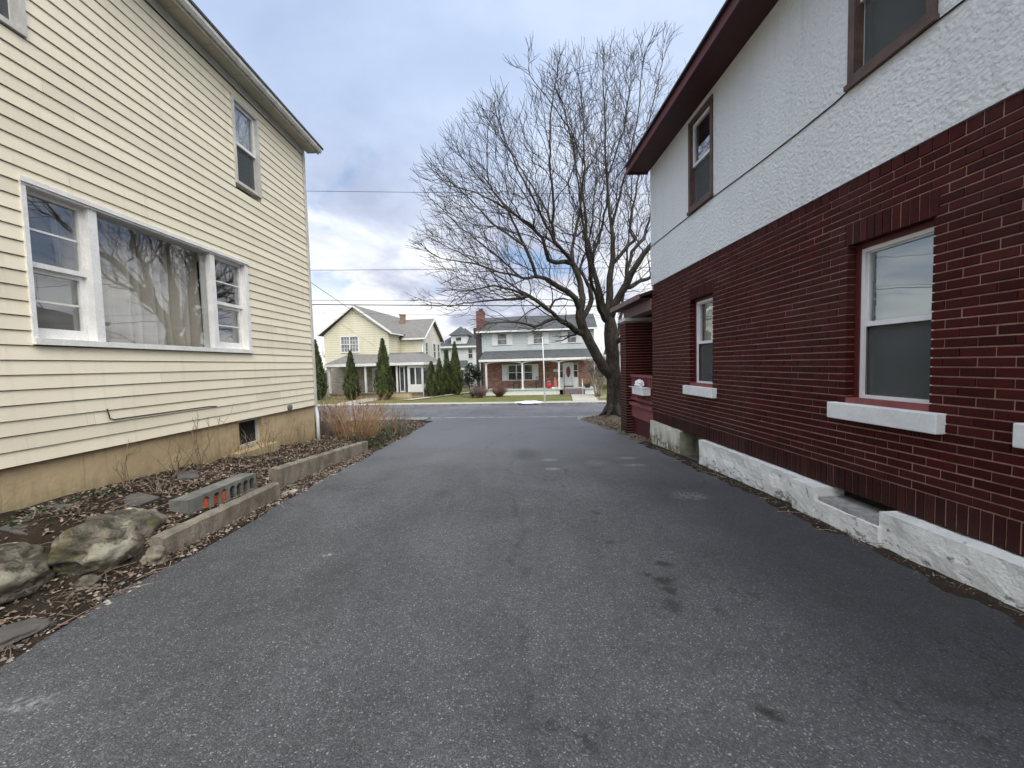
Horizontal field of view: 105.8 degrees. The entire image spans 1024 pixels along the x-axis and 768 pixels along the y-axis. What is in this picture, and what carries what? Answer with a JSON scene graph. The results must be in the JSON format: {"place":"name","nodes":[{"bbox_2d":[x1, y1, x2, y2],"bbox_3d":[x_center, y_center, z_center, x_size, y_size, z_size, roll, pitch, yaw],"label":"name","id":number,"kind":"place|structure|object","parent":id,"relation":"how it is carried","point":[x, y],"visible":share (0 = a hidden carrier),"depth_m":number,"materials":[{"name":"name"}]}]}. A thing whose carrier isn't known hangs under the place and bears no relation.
{"place":"outdoors","nodes":[
{"label":"outdoors","id":0,"kind":"place"},
{"bbox_2d":[0,419,431,666],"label":"soil bed","id":1,"kind":"object","parent":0,"point":[35,535],"visible":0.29,"depth_m":3.21,"materials":[{"name":"brown soil"}]},
{"bbox_2d":[0,617,54,647],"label":"stone","id":2,"kind":"object","parent":1,"relation":"on","point":[19,631],"visible":0.92,"depth_m":2.33,"materials":[{"name":"stone"}]},
{"bbox_2d":[0,542,55,605],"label":"boulder","id":3,"kind":"object","parent":1,"relation":"on","point":[24,566],"visible":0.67,"depth_m":2.73,"materials":[{"name":"grey stone"}]},
{"bbox_2d":[0,504,77,534],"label":"slate slab","id":4,"kind":"object","parent":1,"relation":"on","point":[14,530],"depth_m":3.07,"materials":[{"name":"grey stone"}]},
{"bbox_2d":[0,486,136,527],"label":"ground weeds","id":5,"kind":"object","parent":1,"relation":"on","point":[77,498],"visible":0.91,"depth_m":3.31,"materials":[{"name":"brown plant"}]},
{"bbox_2d":[71,574,101,589],"bbox_3d":[-3.160,1.483,2.878,0.165,0.125,0.144,-4,4,-41],"label":"stone","id":6,"kind":"object","parent":1,"relation":"on","point":[86,581],"visible":0.76,"depth_m":2.85,"materials":[{"name":"grey stone"}]},
{"bbox_2d":[0,496,207,662],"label":"leaf scraps","id":7,"kind":"object","parent":1,"relation":"on","point":[66,594],"visible":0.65,"depth_m":2.85,"materials":[{"name":"brown plant"}]},
{"bbox_2d":[46,507,168,577],"bbox_3d":[-3.335,1.304,3.272,0.528,0.445,0.773,8,4,-15],"label":"boulder","id":8,"kind":"object","parent":1,"relation":"on","point":[104,541],"visible":0.85,"depth_m":3.03,"materials":[{"name":"grey stone"}]},
{"bbox_2d":[114,439,138,485],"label":"dead weed","id":9,"kind":"object","parent":1,"relation":"on","point":[121,472],"visible":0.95,"depth_m":4.04,"materials":[{"name":"brown plant"}]},
{"bbox_2d":[121,492,159,506],"bbox_3d":[-3.646,1.140,3.628,0.250,0.040,0.459,11,10,10],"label":"slate slab","id":10,"kind":"object","parent":1,"relation":"on","point":[146,501],"depth_m":3.74,"materials":[{"name":"grey stone"}]},
{"bbox_2d":[139,545,171,565],"bbox_3d":[-2.985,1.437,3.242,0.199,0.188,0.198,-1,3,3],"label":"stone","id":11,"kind":"object","parent":1,"relation":"on","point":[157,554],"visible":0.92,"depth_m":3.18,"materials":[{"name":"stone"}]},
{"bbox_2d":[144,473,176,493],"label":"dead weed","id":12,"kind":"object","parent":1,"relation":"on","point":[158,486],"visible":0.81,"depth_m":3.99,"materials":[{"name":"brown plant"}]},
{"bbox_2d":[148,433,215,474],"bbox_3d":[-4.046,0.838,4.579,0.896,0.532,0.653,-1,3,-1],"label":"dead weed","id":13,"kind":"object","parent":1,"relation":"on","point":[177,469],"visible":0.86,"depth_m":4.54,"materials":[{"name":"brown plant"}]},
{"bbox_2d":[177,470,199,480],"bbox_3d":[-3.814,1.075,4.562,0.200,0.035,0.328,7,1,-41],"label":"slate slab","id":14,"kind":"object","parent":1,"relation":"on","point":[189,475],"depth_m":4.50,"materials":[{"name":"grey stone"}]},
{"bbox_2d":[169,407,232,467],"bbox_3d":[-4.029,0.695,4.955,0.451,0.828,0.805,-1,3,-1],"label":"dead weed","id":15,"kind":"object","parent":1,"relation":"on","point":[199,461],"visible":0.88,"depth_m":4.97,"materials":[{"name":"brown plant"}]},
{"bbox_2d":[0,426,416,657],"bbox_3d":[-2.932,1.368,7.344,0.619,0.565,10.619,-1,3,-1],"label":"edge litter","id":16,"kind":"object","parent":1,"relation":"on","point":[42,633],"visible":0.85,"depth_m":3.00,"materials":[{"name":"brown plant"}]},
{"bbox_2d":[169,473,256,514],"bbox_3d":[-3.191,1.198,4.198,0.190,0.200,0.940,-1,3,2],"label":"screen block","id":17,"kind":"object","parent":1,"relation":"on","point":[211,495],"depth_m":4.09,"materials":[{"name":"grey concrete"}]},
{"bbox_2d":[18,429,412,561],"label":"leaf litter","id":18,"kind":"object","parent":1,"relation":"on","point":[252,464],"visible":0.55,"depth_m":4.73,"materials":[{"name":"brown plant"}]},
{"bbox_2d":[218,439,243,464],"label":"dead weed","id":19,"kind":"object","parent":1,"relation":"on","point":[229,452],"visible":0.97,"depth_m":5.39,"materials":[{"name":"brown plant"}]},
{"bbox_2d":[236,435,248,458],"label":"dead weed","id":20,"kind":"object","parent":1,"relation":"on","point":[244,450],"visible":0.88,"depth_m":5.68,"materials":[{"name":"brown plant"}]},
{"bbox_2d":[239,416,279,456],"bbox_3d":[-4.039,0.817,6.193,0.555,0.674,0.827,-4,4,-38],"label":"dead weed","id":21,"kind":"object","parent":1,"relation":"on","point":[263,438],"visible":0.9,"depth_m":6.16,"materials":[{"name":"brown plant"}]},
{"bbox_2d":[282,488,297,495],"bbox_3d":[-2.954,1.457,5.088,0.110,0.074,0.408,-1,3,7],"label":"stone","id":22,"kind":"object","parent":1,"relation":"on","point":[294,490],"visible":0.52,"depth_m":5.15,"materials":[{"name":"white stone"}]},
{"bbox_2d":[280,417,301,447],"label":"dead weed","id":23,"kind":"object","parent":1,"relation":"on","point":[290,434],"visible":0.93,"depth_m":6.96,"materials":[{"name":"brown plant"}]},
{"bbox_2d":[296,424,308,443],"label":"dead weed","id":24,"kind":"object","parent":1,"relation":"on","point":[304,434],"visible":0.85,"depth_m":7.42,"materials":[{"name":"brown plant"}]},
{"bbox_2d":[268,441,367,488],"bbox_3d":[-3.208,1.347,6.791,0.143,0.432,3.006,-1,1,2],"label":"kerb stone","id":25,"kind":"object","parent":1,"relation":"on","point":[290,472],"visible":0.74,"depth_m":6.12,"materials":[{"name":"concrete"}]},
{"bbox_2d":[314,392,352,434],"bbox_3d":[-4.485,0.703,9.230,1.374,1.096,1.378,1,4,36],"label":"dry shrub","id":26,"kind":"object","parent":1,"relation":"on","point":[324,428],"visible":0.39,"depth_m":9.29,"materials":[{"name":"brown plant"}]},
{"bbox_2d":[314,389,398,439],"bbox_3d":[-3.640,0.646,9.037,2.120,1.271,1.998,-4,4,-36],"label":"dry shrub","id":27,"kind":"object","parent":1,"relation":"on","point":[346,428],"visible":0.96,"depth_m":8.85,"materials":[{"name":"brown plant"}]},
{"bbox_2d":[315,420,426,441],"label":"shrub litter","id":28,"kind":"object","parent":1,"relation":"on","point":[416,424],"visible":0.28,"depth_m":12.01,"materials":[{"name":"brown plant"}]},
{"bbox_2d":[334,421,415,449],"bbox_3d":[-3.700,1.225,10.076,1.645,0.543,3.536,-1,3,-1],"label":"ground ivy","id":29,"kind":"object","parent":1,"relation":"on","point":[381,433],"visible":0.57,"depth_m":9.14,"materials":[{"name":"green plant"}]},
{"bbox_2d":[371,383,404,435],"bbox_3d":[-3.255,0.640,9.944,0.745,1.433,0.731,1,4,44],"label":"dry stalk","id":30,"kind":"object","parent":1,"relation":"on","point":[392,412],"visible":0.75,"depth_m":9.94,"materials":[{"name":"brown plant"}]},
{"bbox_2d":[375,406,414,436],"bbox_3d":[-3.118,0.947,10.346,1.356,0.913,1.080,-1,3,-1],"label":"dry shrub","id":31,"kind":"object","parent":1,"relation":"on","point":[398,423],"visible":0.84,"depth_m":10.34,"materials":[{"name":"brown plant"}]},
{"bbox_2d":[148,402,606,555],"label":"kerb","id":32,"kind":"structure","parent":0,"point":[176,538],"depth_m":3.96,"materials":[{"name":"grey concrete"}]},
{"bbox_2d":[404,387,474,399],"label":"garden path","id":33,"kind":"structure","parent":0,"point":[435,396],"depth_m":30.10,"materials":[{"name":"concrete"}]},
{"bbox_2d":[314,416,592,420],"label":"pavement","id":34,"kind":"structure","parent":0,"point":[426,418],"depth_m":15.41,"materials":[{"name":"concrete"}]},
{"bbox_2d":[312,304,595,305],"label":"power line","id":35,"kind":"object","parent":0,"point":[440,305],"visible":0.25,"depth_m":25.69,"materials":[{"name":"metal"}]},
{"bbox_2d":[312,299,605,300],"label":"power line","id":36,"kind":"object","parent":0,"point":[381,300],"visible":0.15,"depth_m":26.35,"materials":[{"name":"metal"}]},
{"bbox_2d":[192,0,725,372],"label":"sky","id":37,"kind":"structure","parent":0,"point":[373,82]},
{"bbox_2d":[314,404,605,417],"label":"street","id":38,"kind":"structure","parent":0,"point":[516,410],"depth_m":19.55,"materials":[{"name":"grey asphalt"}]},
{"bbox_2d":[431,416,575,417],"bbox_3d":[-0.509,1.408,15.928,6.500,0.100,0.145,-1,3,7],"label":"driveway lip","id":39,"kind":"object","parent":38,"relation":"on","point":[499,417],"visible":0.25,"depth_m":15.93,"materials":[{"name":"grey concrete"}]},
{"bbox_2d":[317,384,606,403],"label":"lawn","id":40,"kind":"structure","parent":0,"point":[464,397],"depth_m":28.28,"materials":[{"name":"green plant"}]},
{"bbox_2d":[314,339,327,399],"bbox_3d":[-15.672,-1.160,30.876,1.783,4.916,1.695,-1,3,7],"label":"arborvitae","id":41,"kind":"object","parent":40,"relation":"on","point":[321,385],"visible":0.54,"depth_m":30.68,"materials":[{"name":"green plant"}]},
{"bbox_2d":[341,350,361,399],"bbox_3d":[-12.724,-0.732,30.600,1.508,3.938,1.526,-1,3,7],"label":"arborvitae","id":42,"kind":"object","parent":40,"relation":"on","point":[350,385],"visible":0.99,"depth_m":30.27,"materials":[{"name":"green plant"}]},
{"bbox_2d":[373,338,395,399],"bbox_3d":[-9.797,-1.164,29.504,1.631,4.747,1.674,-1,3,7],"label":"arborvitae","id":43,"kind":"object","parent":40,"relation":"on","point":[384,379],"visible":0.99,"depth_m":29.22,"materials":[{"name":"green plant"}]},
{"bbox_2d":[389,394,412,398],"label":"stone steps","id":44,"kind":"structure","parent":40,"relation":"on","point":[402,396],"depth_m":30.71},
{"bbox_2d":[423,361,439,396],"bbox_3d":[-6.423,-0.399,30.969,1.354,2.944,1.324,-1,3,7],"label":"arborvitae","id":45,"kind":"object","parent":40,"relation":"on","point":[432,388],"visible":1,"depth_m":30.71,"materials":[{"name":"green plant"}]},
{"bbox_2d":[435,358,447,395],"bbox_3d":[-5.942,-0.572,31.934,1.261,3.188,1.266,-1,3,7],"label":"arborvitae","id":46,"kind":"object","parent":40,"relation":"on","point":[440,375],"visible":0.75,"depth_m":31.66,"materials":[{"name":"green plant"}]},
{"bbox_2d":[443,349,451,394],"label":"arborvitae","id":47,"kind":"object","parent":40,"relation":"on","point":[446,366],"visible":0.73,"depth_m":33.02,"materials":[{"name":"green plant"}]},
{"bbox_2d":[449,341,462,394],"bbox_3d":[-4.850,-1.388,33.155,1.348,4.643,1.417,-1,3,7],"label":"arborvitae","id":48,"kind":"object","parent":40,"relation":"on","point":[456,380],"visible":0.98,"depth_m":32.87,"materials":[{"name":"green plant"}]},
{"bbox_2d":[462,362,483,396],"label":"rhododendron","id":49,"kind":"object","parent":40,"relation":"on","point":[475,373],"visible":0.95,"depth_m":29.68,"materials":[{"name":"green plant"}]},
{"bbox_2d":[469,383,489,397],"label":"bare bush","id":50,"kind":"object","parent":40,"relation":"on","point":[479,393],"visible":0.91,"depth_m":28.97,"materials":[{"name":"brown plant"}]},
{"bbox_2d":[490,385,507,396],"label":"bare bush","id":51,"kind":"object","parent":40,"relation":"on","point":[499,391],"visible":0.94,"depth_m":29.59,"materials":[{"name":"brown plant"}]},
{"bbox_2d":[580,394,606,397],"bbox_3d":[6.112,0.902,27.533,2.620,0.210,2.170,-1,3,7],"label":"stone ring","id":52,"kind":"object","parent":40,"relation":"on","point":[603,396],"visible":0.32,"depth_m":27.24,"materials":[{"name":"stone"}]},
{"bbox_2d":[582,344,605,396],"bbox_3d":[6.072,-0.895,27.474,2.290,3.859,3.646,-3,3,-23],"label":"ornamental tree","id":53,"kind":"object","parent":40,"relation":"on","point":[594,375],"visible":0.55,"depth_m":27.57,"materials":[{"name":"brown plant"}]},
{"bbox_2d":[318,400,605,405],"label":"sidewalk","id":54,"kind":"structure","parent":0,"point":[471,402],"depth_m":24.81,"materials":[{"name":"concrete"}]},
{"bbox_2d":[514,401,541,403],"bbox_3d":[1.019,1.104,23.907,1.836,0.174,0.872,-1,3,7],"label":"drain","id":55,"kind":"object","parent":54,"relation":"on","point":[527,402],"visible":0.95,"depth_m":23.62,"materials":[{"name":"white concrete"}]},
{"bbox_2d":[542,337,545,401],"bbox_3d":[1.960,-0.889,24.027,0.165,4.060,0.100,-1,3,7],"label":"flagpole","id":56,"kind":"object","parent":54,"relation":"on","point":[543,370],"visible":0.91,"depth_m":24.01,"materials":[{"name":"white metal"}]},
{"bbox_2d":[325,372,606,383],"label":"ground","id":57,"kind":"structure","parent":0,"point":[605,381],"depth_m":51.30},
{"bbox_2d":[0,0,323,512],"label":"clapboard house","id":58,"kind":"structure","parent":57,"relation":"on","point":[175,122],"depth_m":4.40,"materials":[{"name":"beige paint"}]},
{"bbox_2d":[0,0,27,37],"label":"sash window","id":59,"kind":"structure","parent":58,"relation":"in","point":[12,12],"depth_m":3.32,"materials":[{"name":"white paint"}]},
{"bbox_2d":[48,204,203,351],"bbox_3d":[-4.468,-1.079,4.658,0.182,1.450,1.736,-1,3,0],"label":"curtain","id":60,"kind":"object","parent":58,"relation":"hanging from","point":[150,290],"visible":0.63,"depth_m":4.68,"materials":[{"name":"white fabric"}]},
{"bbox_2d":[17,175,253,353],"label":"picture window","id":61,"kind":"structure","parent":58,"relation":"in","point":[38,247],"depth_m":3.97,"materials":[{"name":"white paint"}]},
{"bbox_2d":[107,406,216,419],"bbox_3d":[-4.136,0.286,4.687,0.012,0.137,1.456,-1,3,0],"label":"loose wire","id":62,"kind":"object","parent":58,"relation":"attached to","point":[154,413],"visible":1,"depth_m":4.45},
{"bbox_2d":[230,94,261,198],"bbox_3d":[-4.497,-3.745,6.184,0.558,1.300,0.600,-1,3,0],"label":"sash window","id":63,"kind":"structure","parent":58,"relation":"in","point":[247,170],"depth_m":6.27,"materials":[{"name":"white paint"}]},
{"bbox_2d":[239,417,259,447],"bbox_3d":[-4.478,0.776,6.194,0.510,0.422,0.532,-1,3,0],"label":"basement window","id":64,"kind":"structure","parent":58,"relation":"in","point":[250,426],"depth_m":6.28,"materials":[{"name":"black glass"}]},
{"bbox_2d":[316,305,444,397],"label":"yellow house","id":65,"kind":"structure","parent":57,"relation":"on","point":[413,350],"depth_m":34.08,"materials":[{"name":"pale yellow siding"},{"name":"grey shingle"},{"name":"grey stone veneer"}]},
{"bbox_2d":[311,282,388,333],"bbox_3d":[-12.797,-6.274,28.196,0.034,4.467,11.233,0,3,21],"label":"service wire","id":66,"kind":"object","parent":65,"relation":"attached to","point":[347,307],"visible":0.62,"depth_m":29.14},
{"bbox_2d":[340,335,359,352],"bbox_3d":[-14.295,-3.489,34.089,1.760,1.500,0.080,-1,3,7],"label":"window","id":67,"kind":"structure","parent":65,"relation":"in","point":[347,343],"depth_m":34.10,"materials":[{"name":"white glass"}]},
{"bbox_2d":[372,368,376,390],"bbox_3d":[-11.719,-0.399,33.965,1.050,2.050,0.109,-1,3,7],"label":"door","id":68,"kind":"structure","parent":65,"relation":"in","point":[373,369],"depth_m":33.96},
{"bbox_2d":[399,365,407,391],"bbox_3d":[-8.881,-0.426,31.801,0.709,2.180,0.060,-1,3,7],"label":"screen door","id":69,"kind":"structure","parent":65,"relation":"in","point":[402,370],"depth_m":31.79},
{"bbox_2d":[425,342,428,354],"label":"window","id":70,"kind":"structure","parent":65,"relation":"in","point":[426,343],"depth_m":36.78,"materials":[{"name":"grey glass"}]},
{"bbox_2d":[433,343,435,357],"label":"window","id":71,"kind":"structure","parent":65,"relation":"in","point":[434,344],"depth_m":39.08,"materials":[{"name":"grey glass"}]},
{"bbox_2d":[437,344,439,358],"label":"window","id":72,"kind":"structure","parent":65,"relation":"in","point":[438,345],"depth_m":40.35,"materials":[{"name":"grey glass"}]},
{"bbox_2d":[440,326,476,387],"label":"white house","id":73,"kind":"structure","parent":57,"relation":"on","point":[464,339],"depth_m":44.71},
{"bbox_2d":[468,348,472,358],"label":"window","id":74,"kind":"structure","parent":73,"relation":"in","point":[470,350],"depth_m":44.51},
{"bbox_2d":[476,309,597,395],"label":"green house","id":75,"kind":"structure","parent":57,"relation":"on","point":[502,360],"depth_m":32.73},
{"bbox_2d":[497,333,506,344],"bbox_3d":[-0.848,-3.820,33.070,0.830,0.980,0.080,-1,3,7],"label":"window","id":76,"kind":"structure","parent":75,"relation":"in","point":[501,340],"depth_m":33.09,"materials":[{"name":"white glass"}]},
{"bbox_2d":[513,377,519,388],"bbox_3d":[0.373,-0.112,32.083,0.579,0.984,0.620,-1,3,7],"label":"garden chair","id":77,"kind":"object","parent":75,"relation":"on","point":[516,383],"visible":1,"depth_m":32.22,"materials":[{"name":"metal"}]},
{"bbox_2d":[508,364,532,380],"bbox_3d":[0.713,-0.986,33.074,2.150,1.380,0.080,-1,3,7],"label":"window","id":78,"kind":"structure","parent":75,"relation":"in","point":[515,370],"depth_m":33.09,"materials":[{"name":"white glass"}]},
{"bbox_2d":[533,332,542,343],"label":"window","id":79,"kind":"structure","parent":75,"relation":"in","point":[537,336],"depth_m":32.70,"materials":[{"name":"white glass"}]},
{"bbox_2d":[535,376,541,387],"bbox_3d":[2.207,-0.146,31.848,0.579,0.984,0.620,-1,3,7],"label":"garden chair","id":80,"kind":"object","parent":75,"relation":"on","point":[538,377],"visible":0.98,"depth_m":32.03,"materials":[{"name":"metal"}]},
{"bbox_2d":[552,377,557,388],"bbox_3d":[3.478,-0.098,31.124,0.560,0.895,0.358,-1,3,7],"label":"garden ornament","id":81,"kind":"object","parent":75,"relation":"on","point":[554,384],"visible":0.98,"depth_m":31.04,"materials":[{"name":"orange plastic"}]},
{"bbox_2d":[563,362,573,385],"bbox_3d":[4.732,-0.831,32.549,0.840,1.940,0.115,-1,3,7],"label":"door","id":82,"kind":"structure","parent":75,"relation":"in","point":[567,367],"depth_m":32.52,"materials":[{"name":"white wood"}]},
{"bbox_2d":[567,331,576,342],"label":"window","id":83,"kind":"structure","parent":75,"relation":"in","point":[573,339],"depth_m":32.34,"materials":[{"name":"white glass"}]},
{"bbox_2d":[583,380,591,387],"bbox_3d":[6.012,-0.029,30.826,0.715,0.660,0.615,-1,3,7],"label":"porch planter","id":84,"kind":"object","parent":75,"relation":"on","point":[587,384],"visible":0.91,"depth_m":30.71,"materials":[{"name":"metal"}]},
{"bbox_2d":[610,0,1023,610],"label":"brick house","id":85,"kind":"structure","parent":57,"relation":"on","point":[822,320],"depth_m":3.62,"materials":[{"name":"red brick"}]},
{"bbox_2d":[628,386,650,395],"bbox_3d":[2.958,0.141,9.252,0.196,0.170,1.410,-2,3,-1],"label":"planter box","id":86,"kind":"object","parent":85,"relation":"attached to","point":[643,391],"visible":0.93,"depth_m":8.68,"materials":[{"name":"white paint"}]},
{"bbox_2d":[634,379,643,386],"bbox_3d":[2.957,-0.007,9.015,0.205,0.221,0.384,-2,3,-1],"label":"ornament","id":87,"kind":"object","parent":86,"relation":"on","point":[639,382],"visible":0.92,"depth_m":8.89,"materials":[{"name":"white paint"}]},
{"bbox_2d":[683,295,716,397],"bbox_3d":[3.392,-0.625,6.400,0.710,1.631,0.970,-2,3,-1],"label":"sash window","id":88,"kind":"structure","parent":85,"relation":"in","point":[702,386],"depth_m":6.57,"materials":[{"name":"red paint"}]},
{"bbox_2d":[687,94,713,215],"bbox_3d":[3.273,-3.622,6.216,0.585,1.505,0.774,-2,3,-1],"label":"sash window","id":89,"kind":"structure","parent":85,"relation":"in","point":[700,172],"depth_m":6.35,"materials":[{"name":"white paint"}]},
{"bbox_2d":[651,0,964,246],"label":"cable","id":90,"kind":"object","parent":85,"relation":"attached to","point":[950,10],"visible":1,"depth_m":3.83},
{"bbox_2d":[827,220,946,434],"bbox_3d":[3.465,-0.471,3.325,0.710,1.631,0.970,-2,3,-1],"label":"sash window","id":91,"kind":"structure","parent":85,"relation":"in","point":[892,357],"depth_m":3.37,"materials":[{"name":"red paint"}]},
{"bbox_2d":[843,0,939,91],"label":"sash window","id":92,"kind":"structure","parent":85,"relation":"in","point":[877,29],"depth_m":3.32,"materials":[{"name":"white paint"}]},
{"bbox_2d":[1012,423,1023,448],"bbox_3d":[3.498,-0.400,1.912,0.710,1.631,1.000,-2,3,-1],"label":"window sill","id":93,"kind":"structure","parent":85,"relation":"in","point":[1018,428],"depth_m":2.41,"materials":[{"name":"white paint"}]},
{"bbox_2d":[639,442,1023,628],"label":"soil strip","id":94,"kind":"object","parent":57,"relation":"on","point":[982,597],"visible":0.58,"depth_m":3.06,"materials":[{"name":"brown soil"}]},
{"bbox_2d":[645,443,1023,615],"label":"plinth debris","id":95,"kind":"object","parent":94,"relation":"on","point":[788,511],"visible":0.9,"depth_m":3.56,"materials":[{"name":"brown plant"}]},
{"bbox_2d":[337,394,598,403],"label":"front path","id":96,"kind":"structure","parent":0,"point":[587,397],"depth_m":27.16,"materials":[{"name":"concrete"}]},
{"bbox_2d":[351,313,600,317],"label":"power line","id":97,"kind":"object","parent":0,"point":[466,315],"visible":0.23,"depth_m":25.94,"materials":[{"name":"metal"}]},
{"bbox_2d":[427,417,547,419],"bbox_3d":[-0.156,1.345,15.912,7.400,0.099,1.050,-1,3,-1],"label":"driveway apron","id":98,"kind":"object","parent":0,"point":[484,418],"visible":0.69,"depth_m":15.63,"materials":[{"name":"concrete"}]},
{"bbox_2d":[326,191,649,194],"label":"power line","id":99,"kind":"object","parent":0,"point":[436,192],"visible":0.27,"depth_m":16.87,"materials":[{"name":"metal"}]},
{"bbox_2d":[0,417,1023,767],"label":"driveway","id":100,"kind":"structure","parent":0,"point":[514,593],"depth_m":2.23,"materials":[{"name":"grey asphalt"}]},
{"bbox_2d":[0,452,371,662],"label":"pebbles","id":101,"kind":"object","parent":100,"relation":"on","point":[21,645],"visible":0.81,"depth_m":3.01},
{"bbox_2d":[394,267,648,269],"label":"power line","id":102,"kind":"object","parent":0,"point":[522,268],"visible":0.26,"depth_m":25.38,"materials":[{"name":"metal"}]},
{"bbox_2d":[581,414,650,441],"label":"verge","id":103,"kind":"structure","parent":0,"point":[614,419],"depth_m":12.24,"materials":[{"name":"brown plant"}]},
{"bbox_2d":[401,22,685,416],"bbox_3d":[2.737,-6.022,13.218,12.909,14.594,8.450,-2,3,-16],"label":"maple tree","id":104,"kind":"object","parent":103,"relation":"on","point":[609,368],"visible":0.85,"depth_m":12.50,"materials":[{"name":"brown plant"}]}
]}

